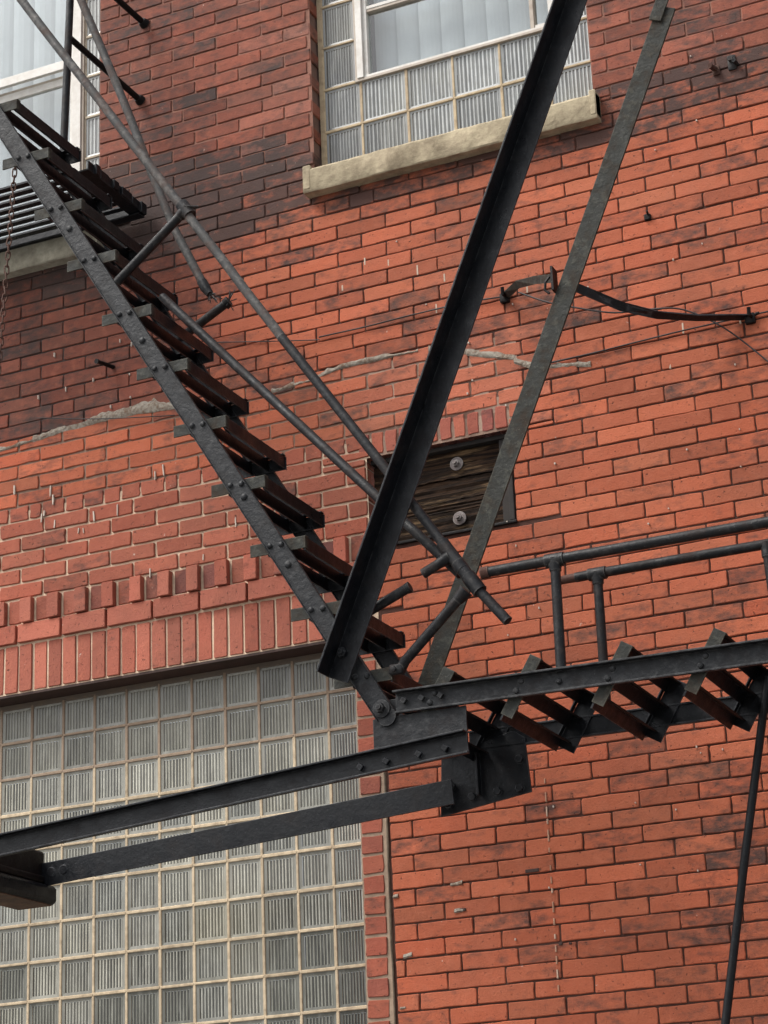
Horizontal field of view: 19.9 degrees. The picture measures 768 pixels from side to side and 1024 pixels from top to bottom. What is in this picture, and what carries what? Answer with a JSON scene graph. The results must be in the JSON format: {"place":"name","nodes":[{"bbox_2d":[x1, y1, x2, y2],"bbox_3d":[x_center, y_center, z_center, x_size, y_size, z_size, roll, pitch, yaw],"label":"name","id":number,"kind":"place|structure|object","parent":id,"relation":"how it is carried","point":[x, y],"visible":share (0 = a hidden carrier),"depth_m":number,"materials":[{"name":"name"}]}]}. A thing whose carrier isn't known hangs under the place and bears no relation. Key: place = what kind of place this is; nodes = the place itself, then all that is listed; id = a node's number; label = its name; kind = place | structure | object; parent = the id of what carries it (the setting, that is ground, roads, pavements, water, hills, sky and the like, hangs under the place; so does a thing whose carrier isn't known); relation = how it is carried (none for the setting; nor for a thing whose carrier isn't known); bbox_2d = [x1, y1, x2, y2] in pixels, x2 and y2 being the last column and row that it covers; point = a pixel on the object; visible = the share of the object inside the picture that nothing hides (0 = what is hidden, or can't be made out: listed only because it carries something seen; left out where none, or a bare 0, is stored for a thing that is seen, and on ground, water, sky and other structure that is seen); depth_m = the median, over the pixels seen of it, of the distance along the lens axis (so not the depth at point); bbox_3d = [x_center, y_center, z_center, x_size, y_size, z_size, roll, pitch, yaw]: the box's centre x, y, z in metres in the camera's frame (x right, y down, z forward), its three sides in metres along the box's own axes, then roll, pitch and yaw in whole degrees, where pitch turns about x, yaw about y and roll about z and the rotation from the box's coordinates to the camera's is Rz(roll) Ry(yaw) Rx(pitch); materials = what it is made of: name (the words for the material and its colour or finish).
{"place":"outdoors","nodes":[
{"label":"outdoors","id":0,"kind":"place"},
{"label":"ground","id":1,"kind":"structure","parent":0,"visible":0},
{"bbox_2d":[0,0,767,1023],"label":"brick building","id":2,"kind":"structure","parent":1,"relation":"on","point":[316,176],"depth_m":8.21,"materials":[{"name":"red brick"}]},
{"bbox_2d":[0,0,99,237],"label":"sash window","id":3,"kind":"structure","parent":2,"relation":"in","point":[31,71],"depth_m":9.73,"materials":[{"name":"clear glass"}]},
{"bbox_2d":[0,0,148,252],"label":"fire escape landing","id":4,"kind":"object","parent":2,"relation":"attached to","point":[130,208],"visible":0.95,"depth_m":8.96,"materials":[{"name":"black metal"}]},
{"bbox_2d":[0,0,511,725],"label":"fixed stair","id":5,"kind":"object","parent":4,"relation":"attached to","point":[222,404],"visible":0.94,"depth_m":7.70,"materials":[{"name":"grey metal"}]},
{"bbox_2d":[0,167,16,374],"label":"chain","id":6,"kind":"object","parent":5,"relation":"hanging from","point":[9,253],"visible":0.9,"depth_m":8.37,"materials":[{"name":"metal"}]},
{"bbox_2d":[0,516,767,909],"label":"swing stair","id":7,"kind":"object","parent":5,"relation":"attached to","point":[488,762],"visible":1,"depth_m":6.99,"materials":[{"name":"grey metal"}]},
{"bbox_2d":[721,676,767,1023],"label":"steel rod","id":8,"kind":"object","parent":7,"relation":"hanging from","point":[743,871],"visible":1,"depth_m":6.70,"materials":[{"name":"black metal"}]},
{"bbox_2d":[316,0,586,682],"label":"hanger bar","id":9,"kind":"object","parent":5,"relation":"attached to","point":[362,590],"visible":1,"depth_m":7.10,"materials":[{"name":"black metal"}]},
{"bbox_2d":[418,0,675,685],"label":"hanger bar","id":10,"kind":"object","parent":5,"relation":"attached to","point":[661,16],"visible":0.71,"depth_m":7.54,"materials":[{"name":"metal"}]},
{"bbox_2d":[94,359,114,368],"bbox_3d":[-1.126,-0.596,8.849,0.022,0.031,0.112,-15,-23,31],"label":"iron spike","id":11,"kind":"object","parent":2,"relation":"attached to","point":[98,361],"visible":1,"depth_m":8.84,"materials":[{"name":"black metal"}]},
{"bbox_2d":[36,415,174,418],"bbox_3d":[-1.126,-0.384,8.821,0.651,0.129,0.004,-11,-22,23],"label":"wire","id":12,"kind":"object","parent":2,"relation":"attached to","point":[106,418],"visible":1,"depth_m":8.81,"materials":[{"name":"black metal"}]},
{"bbox_2d":[0,652,367,1023],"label":"glass block window","id":13,"kind":"structure","parent":2,"relation":"in","point":[40,964],"depth_m":8.20,"materials":[{"name":"grey glass"}]},
{"bbox_2d":[218,339,319,342],"bbox_3d":[-0.460,-0.671,8.597,0.458,0.097,0.004,-11,-22,23],"label":"wire","id":14,"kind":"object","parent":2,"relation":"attached to","point":[267,341],"visible":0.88,"depth_m":8.60,"materials":[{"name":"black metal"}]},
{"bbox_2d":[319,296,499,337],"bbox_3d":[0.094,-0.743,8.348,0.763,0.018,0.008,-11,-22,23],"label":"wire","id":15,"kind":"object","parent":2,"relation":"attached to","point":[394,319],"visible":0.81,"depth_m":8.38,"materials":[{"name":"black metal"}]},
{"bbox_2d":[316,0,592,165],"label":"upper window","id":16,"kind":"structure","parent":2,"relation":"in","point":[421,69],"depth_m":8.82,"materials":[{"name":"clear glass"}]},
{"bbox_2d":[499,287,509,303],"bbox_3d":[0.450,-0.810,8.175,0.058,0.044,0.066,-11,-22,23],"label":"wall hook","id":17,"kind":"object","parent":2,"relation":"attached to","point":[504,299],"depth_m":8.18,"materials":[{"name":"brown metal"}]},
{"bbox_2d":[504,266,747,320],"bbox_3d":[0.773,-0.820,7.777,0.931,0.316,0.495,-11,-22,23],"label":"strap stay","id":18,"kind":"object","parent":2,"relation":"attached to","point":[583,290],"visible":1,"depth_m":7.71,"materials":[{"name":"metal"}]},
{"bbox_2d":[518,292,767,361],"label":"wire","id":19,"kind":"object","parent":2,"relation":"attached to","point":[759,354],"visible":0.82,"depth_m":7.87,"materials":[{"name":"black metal"}]},
{"bbox_2d":[644,210,651,221],"bbox_3d":[0.963,-1.087,8.036,0.025,0.028,0.035,-11,-22,23],"label":"iron nail","id":20,"kind":"object","parent":2,"relation":"attached to","point":[647,216],"visible":1,"depth_m":8.04,"materials":[{"name":"black metal"}]},
{"bbox_2d":[551,311,767,362],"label":"wire","id":21,"kind":"object","parent":2,"relation":"attached to","point":[643,340],"visible":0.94,"depth_m":7.89,"materials":[{"name":"black metal"}]},
{"bbox_2d":[707,63,719,75],"bbox_3d":[1.217,-1.640,8.083,0.028,0.040,0.067,-13,-22,26],"label":"iron stub","id":22,"kind":"object","parent":2,"relation":"attached to","point":[715,69],"visible":1,"depth_m":8.09,"materials":[{"name":"brown metal"}]},
{"bbox_2d":[727,55,738,70],"bbox_3d":[1.280,-1.665,8.066,0.041,0.060,0.055,-11,-22,23],"label":"anchor plate","id":23,"kind":"object","parent":2,"relation":"attached to","point":[733,63],"visible":1,"depth_m":8.07,"materials":[{"name":"metal"}]},
{"bbox_2d":[744,307,758,324],"bbox_3d":[1.292,-0.694,7.723,0.058,0.044,0.066,-11,-22,23],"label":"wall hook","id":24,"kind":"object","parent":2,"relation":"attached to","point":[750,318],"depth_m":7.73,"materials":[{"name":"brown metal"}]}
]}

